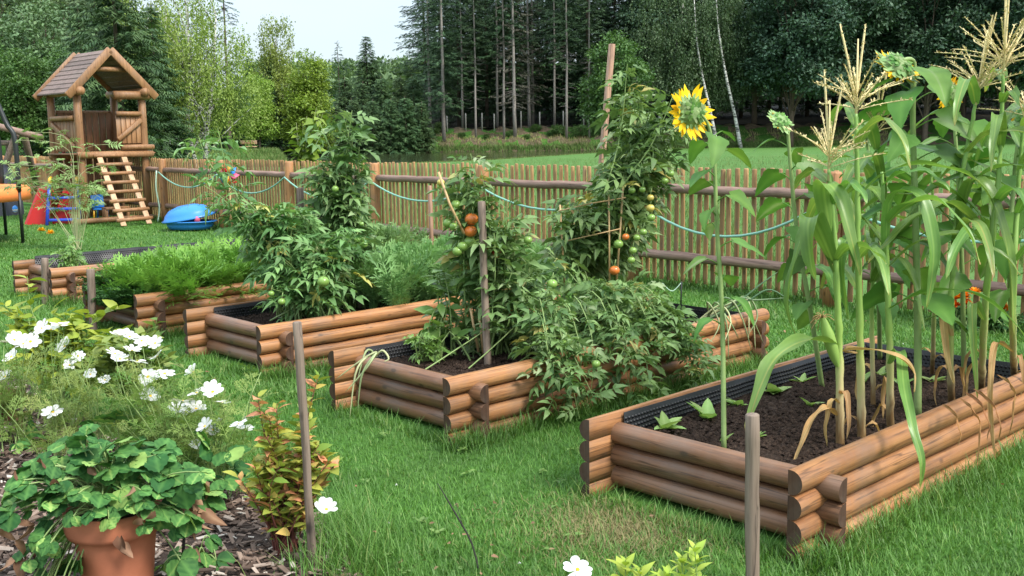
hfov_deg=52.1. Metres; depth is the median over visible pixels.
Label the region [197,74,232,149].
spruce tree
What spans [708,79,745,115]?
spruce tree
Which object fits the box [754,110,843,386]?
sunflower
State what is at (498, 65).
spruce tree
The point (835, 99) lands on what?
spruce tree
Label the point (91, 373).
cosmos plant
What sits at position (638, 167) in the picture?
tomato plant
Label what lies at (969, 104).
spruce tree
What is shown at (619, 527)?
dry grass
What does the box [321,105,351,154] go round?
young spruce
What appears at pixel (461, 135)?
bank shrub
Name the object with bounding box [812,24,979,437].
corn plant
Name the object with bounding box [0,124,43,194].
log swing frame
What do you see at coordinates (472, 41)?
spruce tree
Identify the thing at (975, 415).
withered leaf
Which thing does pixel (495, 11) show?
spruce tree
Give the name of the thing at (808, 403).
lettuce seedling
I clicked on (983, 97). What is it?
spruce tree
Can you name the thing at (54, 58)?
maple tree
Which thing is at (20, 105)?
maple tree
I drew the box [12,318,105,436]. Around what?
cosmos plant
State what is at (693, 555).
leafy shoot
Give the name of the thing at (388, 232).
fennel
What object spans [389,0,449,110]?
spruce tree
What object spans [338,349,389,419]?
onion plant
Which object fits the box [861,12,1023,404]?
corn plant
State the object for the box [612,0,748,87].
oak tree
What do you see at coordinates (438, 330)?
pepper plant
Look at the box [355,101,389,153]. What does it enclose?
young spruce
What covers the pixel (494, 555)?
fallen leaves
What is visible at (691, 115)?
sunflower
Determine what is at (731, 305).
onion plant
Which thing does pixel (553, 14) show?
spruce tree
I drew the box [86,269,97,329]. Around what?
wooden stake
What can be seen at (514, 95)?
spruce tree
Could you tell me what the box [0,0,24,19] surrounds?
spruce tree
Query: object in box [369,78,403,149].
young spruce
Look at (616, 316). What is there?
tomato plant
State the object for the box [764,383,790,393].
lettuce seedling
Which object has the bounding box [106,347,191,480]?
cosmos plant
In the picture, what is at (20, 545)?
dry leaves
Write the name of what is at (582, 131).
bank shrub
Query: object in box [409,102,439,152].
young spruce
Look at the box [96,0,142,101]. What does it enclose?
birch tree
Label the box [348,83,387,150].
young spruce
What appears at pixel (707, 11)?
birch tree
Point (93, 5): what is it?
spruce tree
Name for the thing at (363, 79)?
spruce tree
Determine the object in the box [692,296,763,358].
onion plant
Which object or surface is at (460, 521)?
dark twig
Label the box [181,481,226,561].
dry leaves
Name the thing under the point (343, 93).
young spruce
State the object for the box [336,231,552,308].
dill
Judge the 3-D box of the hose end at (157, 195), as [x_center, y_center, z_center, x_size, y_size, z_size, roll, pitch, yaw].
[-7.176,-1.855,21.207,0.080,1.035,0.083,-1,8,0]
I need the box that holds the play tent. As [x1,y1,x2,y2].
[0,161,23,216]
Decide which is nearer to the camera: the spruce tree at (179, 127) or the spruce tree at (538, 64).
the spruce tree at (179, 127)
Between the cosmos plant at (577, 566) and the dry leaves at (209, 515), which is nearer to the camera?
the cosmos plant at (577, 566)
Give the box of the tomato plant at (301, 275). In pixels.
[172,128,378,322]
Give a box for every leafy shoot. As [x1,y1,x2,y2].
[606,553,677,575]
[670,539,711,575]
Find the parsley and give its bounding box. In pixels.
[74,270,168,311]
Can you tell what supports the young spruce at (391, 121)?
on the ground at (678, 507)
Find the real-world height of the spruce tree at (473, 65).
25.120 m
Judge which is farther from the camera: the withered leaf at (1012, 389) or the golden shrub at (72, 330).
the golden shrub at (72, 330)
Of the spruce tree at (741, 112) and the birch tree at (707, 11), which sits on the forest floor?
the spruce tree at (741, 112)
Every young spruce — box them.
[19,138,49,156]
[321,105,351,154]
[329,77,357,142]
[342,100,370,153]
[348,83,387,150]
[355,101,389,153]
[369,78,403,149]
[374,100,409,153]
[389,77,417,143]
[390,98,425,153]
[399,75,440,138]
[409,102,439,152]
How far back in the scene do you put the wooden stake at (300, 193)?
8.55 m
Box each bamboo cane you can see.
[437,172,464,233]
[469,308,479,351]
[479,318,483,353]
[558,197,625,211]
[559,205,564,285]
[564,228,619,241]
[608,194,609,280]
[615,188,623,285]
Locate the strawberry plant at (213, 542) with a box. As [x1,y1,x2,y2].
[154,529,234,575]
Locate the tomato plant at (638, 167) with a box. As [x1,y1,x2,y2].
[536,64,705,291]
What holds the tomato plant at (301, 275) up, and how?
on the raised bed at (246, 331)
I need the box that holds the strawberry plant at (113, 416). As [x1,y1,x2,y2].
[78,405,227,469]
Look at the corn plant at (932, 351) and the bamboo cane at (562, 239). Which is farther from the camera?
the bamboo cane at (562, 239)
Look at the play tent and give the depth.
23.89 m
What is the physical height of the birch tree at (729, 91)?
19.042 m
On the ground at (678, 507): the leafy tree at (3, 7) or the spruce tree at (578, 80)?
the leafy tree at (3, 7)
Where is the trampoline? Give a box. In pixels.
[0,104,31,242]
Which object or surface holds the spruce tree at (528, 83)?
on the ground at (678, 507)
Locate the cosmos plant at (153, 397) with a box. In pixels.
[126,376,217,459]
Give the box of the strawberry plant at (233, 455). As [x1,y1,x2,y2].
[192,430,250,500]
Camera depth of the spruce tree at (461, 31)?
126.07 m
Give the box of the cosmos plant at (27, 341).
[0,330,54,449]
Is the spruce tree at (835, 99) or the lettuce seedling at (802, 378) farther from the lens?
the spruce tree at (835, 99)
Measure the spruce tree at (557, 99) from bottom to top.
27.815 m
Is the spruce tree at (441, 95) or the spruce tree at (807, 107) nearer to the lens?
the spruce tree at (441, 95)
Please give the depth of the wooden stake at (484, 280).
6.34 m
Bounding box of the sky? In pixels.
[122,0,625,87]
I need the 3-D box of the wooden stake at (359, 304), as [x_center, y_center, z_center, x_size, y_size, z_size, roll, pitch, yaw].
[-1.247,-0.317,8.515,0.052,1.186,0.044,-1,8,0]
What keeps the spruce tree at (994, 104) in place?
on the forest floor
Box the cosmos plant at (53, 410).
[0,348,108,456]
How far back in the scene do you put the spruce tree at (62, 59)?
58.33 m
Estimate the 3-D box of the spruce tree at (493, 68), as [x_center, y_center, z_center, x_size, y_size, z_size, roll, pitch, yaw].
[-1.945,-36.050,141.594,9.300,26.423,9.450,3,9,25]
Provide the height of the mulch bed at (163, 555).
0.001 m
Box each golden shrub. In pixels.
[0,275,132,421]
[61,317,223,415]
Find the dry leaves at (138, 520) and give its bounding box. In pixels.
[13,458,155,524]
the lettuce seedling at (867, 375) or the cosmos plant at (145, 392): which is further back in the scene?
the lettuce seedling at (867, 375)
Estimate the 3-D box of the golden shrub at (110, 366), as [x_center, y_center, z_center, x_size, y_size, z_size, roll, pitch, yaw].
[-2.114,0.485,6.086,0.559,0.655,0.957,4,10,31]
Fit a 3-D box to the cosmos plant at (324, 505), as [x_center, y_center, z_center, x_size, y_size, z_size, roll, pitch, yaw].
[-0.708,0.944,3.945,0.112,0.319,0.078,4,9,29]
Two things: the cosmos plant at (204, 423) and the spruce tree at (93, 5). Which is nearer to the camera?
the cosmos plant at (204, 423)
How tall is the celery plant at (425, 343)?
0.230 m
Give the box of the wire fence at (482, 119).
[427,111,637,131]
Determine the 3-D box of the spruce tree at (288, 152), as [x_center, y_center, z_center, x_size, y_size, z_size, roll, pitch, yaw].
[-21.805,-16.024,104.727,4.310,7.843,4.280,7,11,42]
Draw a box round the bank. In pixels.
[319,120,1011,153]
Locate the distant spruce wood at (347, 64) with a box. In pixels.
[328,57,411,82]
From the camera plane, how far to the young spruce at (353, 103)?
112.20 m
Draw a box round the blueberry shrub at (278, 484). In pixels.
[223,370,342,555]
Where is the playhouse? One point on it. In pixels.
(112, 71)
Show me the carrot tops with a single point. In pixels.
(182, 269)
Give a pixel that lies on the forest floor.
(762, 119)
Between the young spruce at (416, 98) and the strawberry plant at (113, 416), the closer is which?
the strawberry plant at (113, 416)
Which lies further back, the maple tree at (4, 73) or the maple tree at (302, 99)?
the maple tree at (302, 99)
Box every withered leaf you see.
[943,404,961,445]
[959,398,981,461]
[966,393,990,438]
[974,389,1001,442]
[998,375,1016,434]
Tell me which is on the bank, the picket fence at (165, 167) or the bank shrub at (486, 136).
the bank shrub at (486, 136)
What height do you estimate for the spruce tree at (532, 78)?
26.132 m
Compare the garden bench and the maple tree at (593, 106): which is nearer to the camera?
the garden bench
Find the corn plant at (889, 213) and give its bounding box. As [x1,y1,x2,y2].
[837,167,1023,487]
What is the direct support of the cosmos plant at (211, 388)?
on the mulch bed at (163, 555)
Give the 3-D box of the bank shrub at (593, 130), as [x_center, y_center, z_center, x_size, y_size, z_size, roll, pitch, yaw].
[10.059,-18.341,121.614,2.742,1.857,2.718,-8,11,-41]
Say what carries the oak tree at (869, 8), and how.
on the ground at (678, 507)
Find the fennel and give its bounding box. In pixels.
[305,218,429,250]
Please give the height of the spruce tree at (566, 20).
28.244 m
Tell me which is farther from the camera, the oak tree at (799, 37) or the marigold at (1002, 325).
the oak tree at (799, 37)
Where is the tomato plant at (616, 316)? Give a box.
[426,247,720,422]
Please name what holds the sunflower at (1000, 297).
on the ground at (678, 507)
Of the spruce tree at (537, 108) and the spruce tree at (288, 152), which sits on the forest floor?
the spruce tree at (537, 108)
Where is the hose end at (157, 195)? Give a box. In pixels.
[155,171,159,221]
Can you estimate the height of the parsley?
0.314 m
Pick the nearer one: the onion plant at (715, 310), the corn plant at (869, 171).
the corn plant at (869, 171)
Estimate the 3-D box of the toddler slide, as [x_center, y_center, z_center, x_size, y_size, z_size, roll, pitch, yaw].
[-9.409,-1.793,21.361,1.031,0.975,1.471,-6,10,-31]
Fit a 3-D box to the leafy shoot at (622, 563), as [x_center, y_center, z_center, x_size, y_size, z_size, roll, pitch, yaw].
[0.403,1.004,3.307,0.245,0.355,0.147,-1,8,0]
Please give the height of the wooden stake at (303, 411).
1.070 m
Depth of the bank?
121.46 m
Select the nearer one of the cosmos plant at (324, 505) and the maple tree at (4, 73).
the cosmos plant at (324, 505)
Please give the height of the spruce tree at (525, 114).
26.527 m
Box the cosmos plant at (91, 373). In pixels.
[45,351,135,446]
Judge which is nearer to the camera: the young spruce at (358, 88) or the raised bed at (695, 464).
the raised bed at (695, 464)
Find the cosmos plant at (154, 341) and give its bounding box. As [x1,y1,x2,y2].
[95,328,170,477]
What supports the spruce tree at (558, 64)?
on the forest floor
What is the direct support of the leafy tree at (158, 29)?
on the ground at (678, 507)
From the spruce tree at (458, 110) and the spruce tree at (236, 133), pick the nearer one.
the spruce tree at (236, 133)
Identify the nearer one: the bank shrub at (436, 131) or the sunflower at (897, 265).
the sunflower at (897, 265)
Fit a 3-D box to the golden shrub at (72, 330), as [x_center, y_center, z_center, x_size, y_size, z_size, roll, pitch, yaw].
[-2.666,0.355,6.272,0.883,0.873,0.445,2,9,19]
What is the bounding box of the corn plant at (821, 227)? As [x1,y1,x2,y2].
[744,69,885,458]
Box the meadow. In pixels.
[23,144,1023,319]
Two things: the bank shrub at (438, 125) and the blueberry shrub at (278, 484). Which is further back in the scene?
the bank shrub at (438, 125)
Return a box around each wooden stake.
[41,258,48,303]
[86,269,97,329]
[292,321,316,568]
[297,187,304,244]
[354,176,361,307]
[428,185,433,244]
[478,201,490,365]
[591,44,614,290]
[745,412,759,575]
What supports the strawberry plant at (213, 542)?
on the mulch bed at (163, 555)
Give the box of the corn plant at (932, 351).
[813,148,1023,375]
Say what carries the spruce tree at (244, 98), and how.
on the ground at (678, 507)
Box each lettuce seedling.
[654,411,685,429]
[687,398,716,419]
[726,397,747,405]
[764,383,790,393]
[790,373,816,382]
[800,397,824,406]
[865,372,869,381]
[876,366,886,374]
[922,375,945,381]
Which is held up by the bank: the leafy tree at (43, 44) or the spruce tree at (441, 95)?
the spruce tree at (441, 95)
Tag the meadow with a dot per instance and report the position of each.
(757, 154)
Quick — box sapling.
[284,107,327,179]
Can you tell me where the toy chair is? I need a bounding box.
[90,194,108,217]
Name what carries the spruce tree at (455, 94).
on the forest floor
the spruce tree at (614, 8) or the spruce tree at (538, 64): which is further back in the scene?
the spruce tree at (538, 64)
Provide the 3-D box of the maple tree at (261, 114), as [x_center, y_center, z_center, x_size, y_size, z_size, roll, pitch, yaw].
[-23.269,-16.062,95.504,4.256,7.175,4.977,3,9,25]
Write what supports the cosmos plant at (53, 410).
on the mulch bed at (163, 555)
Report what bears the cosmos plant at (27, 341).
on the mulch bed at (163, 555)
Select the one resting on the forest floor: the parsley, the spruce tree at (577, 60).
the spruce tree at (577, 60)
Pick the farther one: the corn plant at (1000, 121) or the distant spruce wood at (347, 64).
the distant spruce wood at (347, 64)
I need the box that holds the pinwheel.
[221,166,238,226]
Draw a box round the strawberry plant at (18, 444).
[0,415,52,453]
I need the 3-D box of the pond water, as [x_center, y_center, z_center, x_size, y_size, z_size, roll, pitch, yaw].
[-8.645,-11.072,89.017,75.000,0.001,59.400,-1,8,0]
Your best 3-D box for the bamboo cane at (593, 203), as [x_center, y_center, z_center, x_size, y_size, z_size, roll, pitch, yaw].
[0.533,-0.556,6.984,0.450,0.094,0.029,-1,8,0]
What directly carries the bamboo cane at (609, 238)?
attached to the tomato plant at (638, 167)
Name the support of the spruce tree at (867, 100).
on the forest floor
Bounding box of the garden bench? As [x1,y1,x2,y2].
[239,140,256,148]
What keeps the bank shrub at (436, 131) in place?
on the bank
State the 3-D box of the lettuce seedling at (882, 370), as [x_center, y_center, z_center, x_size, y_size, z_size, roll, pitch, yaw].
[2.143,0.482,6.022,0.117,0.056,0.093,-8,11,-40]
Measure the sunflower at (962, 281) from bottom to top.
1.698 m
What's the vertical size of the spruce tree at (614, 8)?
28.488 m
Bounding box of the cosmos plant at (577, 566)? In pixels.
[563,555,592,575]
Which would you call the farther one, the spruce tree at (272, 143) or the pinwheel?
the spruce tree at (272, 143)
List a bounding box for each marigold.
[38,227,89,267]
[930,287,981,332]
[977,302,1023,333]
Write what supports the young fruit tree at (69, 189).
on the ground at (678, 507)
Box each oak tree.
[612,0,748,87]
[686,0,817,124]
[728,0,864,146]
[811,0,913,113]
[820,14,886,123]
[861,0,1010,144]
[877,2,944,119]
[944,2,966,117]
[952,0,1023,110]
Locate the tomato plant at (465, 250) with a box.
[425,154,571,358]
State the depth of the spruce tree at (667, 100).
132.39 m
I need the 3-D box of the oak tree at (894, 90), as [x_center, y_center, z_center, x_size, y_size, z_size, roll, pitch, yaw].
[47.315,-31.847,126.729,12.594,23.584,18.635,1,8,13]
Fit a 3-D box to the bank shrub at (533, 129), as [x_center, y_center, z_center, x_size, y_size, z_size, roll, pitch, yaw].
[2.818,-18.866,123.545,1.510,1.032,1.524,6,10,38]
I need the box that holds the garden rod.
[666,281,681,303]
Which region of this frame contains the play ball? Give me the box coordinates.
[12,205,17,212]
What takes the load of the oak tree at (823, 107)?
on the ground at (678, 507)
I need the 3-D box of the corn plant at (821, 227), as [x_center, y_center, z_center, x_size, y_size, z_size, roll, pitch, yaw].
[1.397,-0.077,4.520,0.500,1.718,0.948,4,9,29]
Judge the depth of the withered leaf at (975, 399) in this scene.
4.60 m
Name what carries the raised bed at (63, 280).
on the ground at (678, 507)
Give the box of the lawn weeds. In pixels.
[120,313,996,572]
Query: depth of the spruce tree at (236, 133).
99.21 m
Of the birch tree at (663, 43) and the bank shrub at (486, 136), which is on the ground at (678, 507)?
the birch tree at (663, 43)
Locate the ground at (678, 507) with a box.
[0,63,1023,575]
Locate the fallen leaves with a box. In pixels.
[205,320,1003,575]
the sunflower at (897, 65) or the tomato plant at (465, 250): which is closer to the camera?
the sunflower at (897, 65)
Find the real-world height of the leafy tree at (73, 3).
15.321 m
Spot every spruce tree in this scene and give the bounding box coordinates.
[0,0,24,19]
[40,5,107,156]
[58,0,190,179]
[83,0,113,48]
[127,7,205,173]
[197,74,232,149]
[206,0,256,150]
[218,69,257,148]
[234,58,269,148]
[247,66,292,150]
[282,138,303,155]
[327,41,346,115]
[348,36,387,115]
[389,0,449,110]
[402,0,460,127]
[408,0,484,140]
[411,0,464,121]
[425,0,495,126]
[431,3,484,111]
[437,0,485,127]
[444,0,499,120]
[446,0,500,137]
[455,0,526,126]
[463,0,525,117]
[471,0,524,126]
[475,0,530,102]
[475,0,532,138]
[478,0,543,125]
[489,0,539,136]
[499,0,550,117]
[507,0,564,124]
[514,4,560,111]
[515,0,550,126]
[515,0,581,119]
[527,0,579,126]
[530,0,594,123]
[536,0,594,138]
[540,10,580,102]
[548,0,616,124]
[550,0,601,117]
[562,0,610,137]
[572,1,625,106]
[576,0,637,95]
[596,1,656,104]
[603,0,670,121]
[649,7,674,119]
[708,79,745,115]
[716,77,770,116]
[742,83,798,115]
[757,83,802,108]
[774,78,836,115]
[799,79,874,112]
[837,76,905,112]
[863,77,935,111]
[901,85,966,114]
[936,67,996,113]
[967,96,993,104]
[980,79,1023,108]
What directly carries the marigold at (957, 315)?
on the ground at (678, 507)
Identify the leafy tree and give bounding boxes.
[0,0,67,150]
[0,0,99,88]
[10,0,133,100]
[110,5,193,105]
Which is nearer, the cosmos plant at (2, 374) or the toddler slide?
the cosmos plant at (2, 374)
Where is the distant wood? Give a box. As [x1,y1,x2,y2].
[244,40,470,112]
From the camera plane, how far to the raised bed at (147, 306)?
9.09 m
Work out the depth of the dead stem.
3.83 m
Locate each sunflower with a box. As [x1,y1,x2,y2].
[669,84,764,447]
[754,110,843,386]
[822,121,922,359]
[850,50,985,414]
[911,77,1008,374]
[958,104,1023,322]
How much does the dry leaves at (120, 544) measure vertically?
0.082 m
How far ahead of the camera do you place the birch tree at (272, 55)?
101.18 m
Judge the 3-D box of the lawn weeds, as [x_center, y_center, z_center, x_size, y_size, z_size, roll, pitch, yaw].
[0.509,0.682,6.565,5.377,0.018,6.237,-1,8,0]
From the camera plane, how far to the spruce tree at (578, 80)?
130.02 m
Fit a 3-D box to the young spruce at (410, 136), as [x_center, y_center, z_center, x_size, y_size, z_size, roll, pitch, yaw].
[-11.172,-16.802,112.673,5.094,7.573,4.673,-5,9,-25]
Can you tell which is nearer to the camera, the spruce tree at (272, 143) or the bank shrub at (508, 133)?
the spruce tree at (272, 143)
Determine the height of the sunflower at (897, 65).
1.783 m
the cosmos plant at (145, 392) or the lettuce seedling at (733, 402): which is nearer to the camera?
the cosmos plant at (145, 392)
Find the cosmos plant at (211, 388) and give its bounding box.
[143,363,267,482]
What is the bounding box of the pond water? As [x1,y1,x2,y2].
[286,150,598,165]
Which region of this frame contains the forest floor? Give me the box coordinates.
[385,94,1020,129]
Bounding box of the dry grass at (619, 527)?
[442,475,786,575]
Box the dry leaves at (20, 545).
[0,519,35,575]
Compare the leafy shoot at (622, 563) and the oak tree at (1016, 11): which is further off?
the oak tree at (1016, 11)
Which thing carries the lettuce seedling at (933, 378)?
on the raised bed at (695, 464)
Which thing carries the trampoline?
on the ground at (678, 507)
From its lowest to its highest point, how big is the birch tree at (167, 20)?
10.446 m
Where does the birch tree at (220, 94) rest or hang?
on the meadow
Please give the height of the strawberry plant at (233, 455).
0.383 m
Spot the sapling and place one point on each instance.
(306, 154)
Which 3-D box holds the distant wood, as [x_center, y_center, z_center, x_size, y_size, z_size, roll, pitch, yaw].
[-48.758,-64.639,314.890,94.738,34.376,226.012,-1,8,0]
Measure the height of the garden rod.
0.255 m
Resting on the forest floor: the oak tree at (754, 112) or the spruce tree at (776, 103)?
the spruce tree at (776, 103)
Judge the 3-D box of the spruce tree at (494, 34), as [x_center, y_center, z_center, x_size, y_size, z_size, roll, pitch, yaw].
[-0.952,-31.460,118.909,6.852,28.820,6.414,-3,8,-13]
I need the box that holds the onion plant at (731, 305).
[710,273,790,318]
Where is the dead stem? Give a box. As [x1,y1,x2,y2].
[181,538,185,554]
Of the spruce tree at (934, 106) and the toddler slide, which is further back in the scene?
the spruce tree at (934, 106)
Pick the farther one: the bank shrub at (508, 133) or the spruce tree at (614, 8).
the spruce tree at (614, 8)
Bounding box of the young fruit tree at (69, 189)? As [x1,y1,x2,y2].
[0,127,122,249]
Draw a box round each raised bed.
[12,238,249,301]
[82,279,272,334]
[183,283,560,375]
[328,294,769,444]
[579,336,1023,564]
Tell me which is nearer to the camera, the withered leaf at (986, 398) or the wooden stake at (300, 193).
the withered leaf at (986, 398)
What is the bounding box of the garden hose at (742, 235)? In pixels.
[158,171,1023,243]
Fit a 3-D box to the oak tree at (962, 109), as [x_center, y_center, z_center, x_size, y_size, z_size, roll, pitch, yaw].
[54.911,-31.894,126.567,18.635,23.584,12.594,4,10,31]
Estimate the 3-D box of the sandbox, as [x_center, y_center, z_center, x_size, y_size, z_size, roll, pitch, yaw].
[-5.961,-1.324,19.348,1.007,0.460,0.797,-1,8,0]
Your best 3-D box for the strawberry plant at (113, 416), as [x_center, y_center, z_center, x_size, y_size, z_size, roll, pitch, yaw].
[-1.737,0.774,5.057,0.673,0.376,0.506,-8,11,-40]
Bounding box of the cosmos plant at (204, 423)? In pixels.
[164,378,278,498]
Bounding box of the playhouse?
[32,47,158,226]
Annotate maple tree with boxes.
[0,38,28,139]
[0,48,54,155]
[34,46,72,141]
[235,73,282,147]
[273,48,344,151]
[574,30,655,145]
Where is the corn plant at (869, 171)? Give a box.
[821,75,924,406]
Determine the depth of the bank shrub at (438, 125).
123.18 m
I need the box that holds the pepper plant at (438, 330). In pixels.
[410,267,471,361]
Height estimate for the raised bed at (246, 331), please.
0.407 m
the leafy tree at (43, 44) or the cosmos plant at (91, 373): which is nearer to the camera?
the cosmos plant at (91, 373)
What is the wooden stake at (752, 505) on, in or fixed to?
on the ground at (678, 507)
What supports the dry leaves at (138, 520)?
on the strawberry plant at (156, 466)
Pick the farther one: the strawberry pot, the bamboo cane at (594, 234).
the bamboo cane at (594, 234)
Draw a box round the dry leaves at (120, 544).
[112,535,132,557]
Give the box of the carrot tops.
[87,236,406,308]
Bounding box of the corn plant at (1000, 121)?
[868,0,1023,397]
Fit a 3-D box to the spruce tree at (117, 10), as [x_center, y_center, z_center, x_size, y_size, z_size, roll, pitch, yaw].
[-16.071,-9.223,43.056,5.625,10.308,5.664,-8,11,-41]
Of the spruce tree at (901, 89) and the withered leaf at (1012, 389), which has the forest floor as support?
the spruce tree at (901, 89)
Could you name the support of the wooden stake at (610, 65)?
on the ground at (678, 507)
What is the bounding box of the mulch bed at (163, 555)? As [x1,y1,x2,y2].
[0,369,358,575]
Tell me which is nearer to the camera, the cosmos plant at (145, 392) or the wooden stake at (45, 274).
the cosmos plant at (145, 392)
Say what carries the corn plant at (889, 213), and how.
on the raised bed at (695, 464)
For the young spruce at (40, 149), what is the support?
on the ground at (678, 507)
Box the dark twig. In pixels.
[437,483,478,569]
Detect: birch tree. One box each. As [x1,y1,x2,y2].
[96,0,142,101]
[123,0,215,167]
[131,0,279,168]
[247,12,305,148]
[614,0,723,136]
[656,0,752,135]
[677,0,777,147]
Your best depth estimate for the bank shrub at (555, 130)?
121.39 m
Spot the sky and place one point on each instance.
(319, 24)
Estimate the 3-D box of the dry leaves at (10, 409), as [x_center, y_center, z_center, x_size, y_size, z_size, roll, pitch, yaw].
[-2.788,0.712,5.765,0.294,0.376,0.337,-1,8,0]
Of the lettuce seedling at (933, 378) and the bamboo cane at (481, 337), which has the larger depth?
the bamboo cane at (481, 337)
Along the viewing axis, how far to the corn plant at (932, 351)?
5.53 m
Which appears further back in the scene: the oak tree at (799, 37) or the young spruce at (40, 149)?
the oak tree at (799, 37)
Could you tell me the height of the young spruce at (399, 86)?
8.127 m
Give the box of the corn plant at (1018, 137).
[869,77,1023,458]
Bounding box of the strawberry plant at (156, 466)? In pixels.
[0,423,226,575]
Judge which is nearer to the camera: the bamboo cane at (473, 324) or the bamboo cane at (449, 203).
the bamboo cane at (449, 203)
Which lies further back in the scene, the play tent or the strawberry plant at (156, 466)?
the play tent
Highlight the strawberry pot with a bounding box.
[62,499,162,575]
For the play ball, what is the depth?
23.95 m
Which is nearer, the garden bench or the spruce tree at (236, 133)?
the garden bench
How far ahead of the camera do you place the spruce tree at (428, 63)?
127.08 m
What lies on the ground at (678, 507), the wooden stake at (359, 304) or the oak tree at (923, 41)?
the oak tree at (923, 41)
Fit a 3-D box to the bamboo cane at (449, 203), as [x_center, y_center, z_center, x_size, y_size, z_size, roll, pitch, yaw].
[-0.368,-0.513,6.331,0.162,0.380,0.036,-1,8,0]
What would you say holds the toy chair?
on the ground at (678, 507)
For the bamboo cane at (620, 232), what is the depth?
7.03 m
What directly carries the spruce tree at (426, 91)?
on the forest floor
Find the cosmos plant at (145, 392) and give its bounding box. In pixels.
[110,368,216,468]
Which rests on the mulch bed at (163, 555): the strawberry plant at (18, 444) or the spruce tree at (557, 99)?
the strawberry plant at (18, 444)
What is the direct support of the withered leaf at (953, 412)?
hanging from the raised bed at (695, 464)
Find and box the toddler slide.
[25,176,80,225]
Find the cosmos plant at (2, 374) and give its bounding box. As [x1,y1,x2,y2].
[0,351,28,455]
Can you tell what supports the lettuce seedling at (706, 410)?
on the raised bed at (695, 464)
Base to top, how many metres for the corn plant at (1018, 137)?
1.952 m
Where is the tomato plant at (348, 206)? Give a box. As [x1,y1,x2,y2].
[292,110,387,310]
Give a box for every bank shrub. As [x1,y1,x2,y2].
[431,128,439,137]
[433,121,441,130]
[456,132,465,137]
[483,134,490,138]
[506,130,512,136]
[529,124,542,131]
[550,124,564,136]
[569,124,591,136]
[590,127,610,136]
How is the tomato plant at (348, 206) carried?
on the raised bed at (246, 331)
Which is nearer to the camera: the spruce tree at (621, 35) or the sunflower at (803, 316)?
the sunflower at (803, 316)
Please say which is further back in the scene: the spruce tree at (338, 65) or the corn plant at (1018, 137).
the spruce tree at (338, 65)
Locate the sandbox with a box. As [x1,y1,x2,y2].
[161,204,216,229]
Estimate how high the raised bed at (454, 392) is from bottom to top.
0.408 m
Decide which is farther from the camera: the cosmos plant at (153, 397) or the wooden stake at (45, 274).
the wooden stake at (45, 274)
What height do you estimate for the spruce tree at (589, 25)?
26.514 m
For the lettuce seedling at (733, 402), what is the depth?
5.38 m
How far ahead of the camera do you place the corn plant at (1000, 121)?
4.77 m
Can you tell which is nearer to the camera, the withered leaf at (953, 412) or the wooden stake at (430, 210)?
the withered leaf at (953, 412)
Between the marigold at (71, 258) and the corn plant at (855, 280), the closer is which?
the corn plant at (855, 280)
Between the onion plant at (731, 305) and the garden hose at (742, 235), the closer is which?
the onion plant at (731, 305)
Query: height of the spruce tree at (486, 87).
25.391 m
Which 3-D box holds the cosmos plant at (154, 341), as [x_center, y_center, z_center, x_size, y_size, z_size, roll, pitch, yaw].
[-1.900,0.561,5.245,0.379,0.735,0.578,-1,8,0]
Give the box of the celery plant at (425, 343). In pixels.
[401,331,454,363]
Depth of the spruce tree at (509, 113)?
131.98 m
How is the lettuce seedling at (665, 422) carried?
on the raised bed at (695, 464)
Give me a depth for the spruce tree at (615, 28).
128.70 m
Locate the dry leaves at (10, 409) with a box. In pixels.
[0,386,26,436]
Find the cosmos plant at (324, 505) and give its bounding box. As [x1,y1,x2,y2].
[314,497,337,566]
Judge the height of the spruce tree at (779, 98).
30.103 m
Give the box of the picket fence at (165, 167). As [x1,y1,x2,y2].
[3,156,1023,318]
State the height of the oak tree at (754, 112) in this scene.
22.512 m
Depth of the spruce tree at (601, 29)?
142.17 m

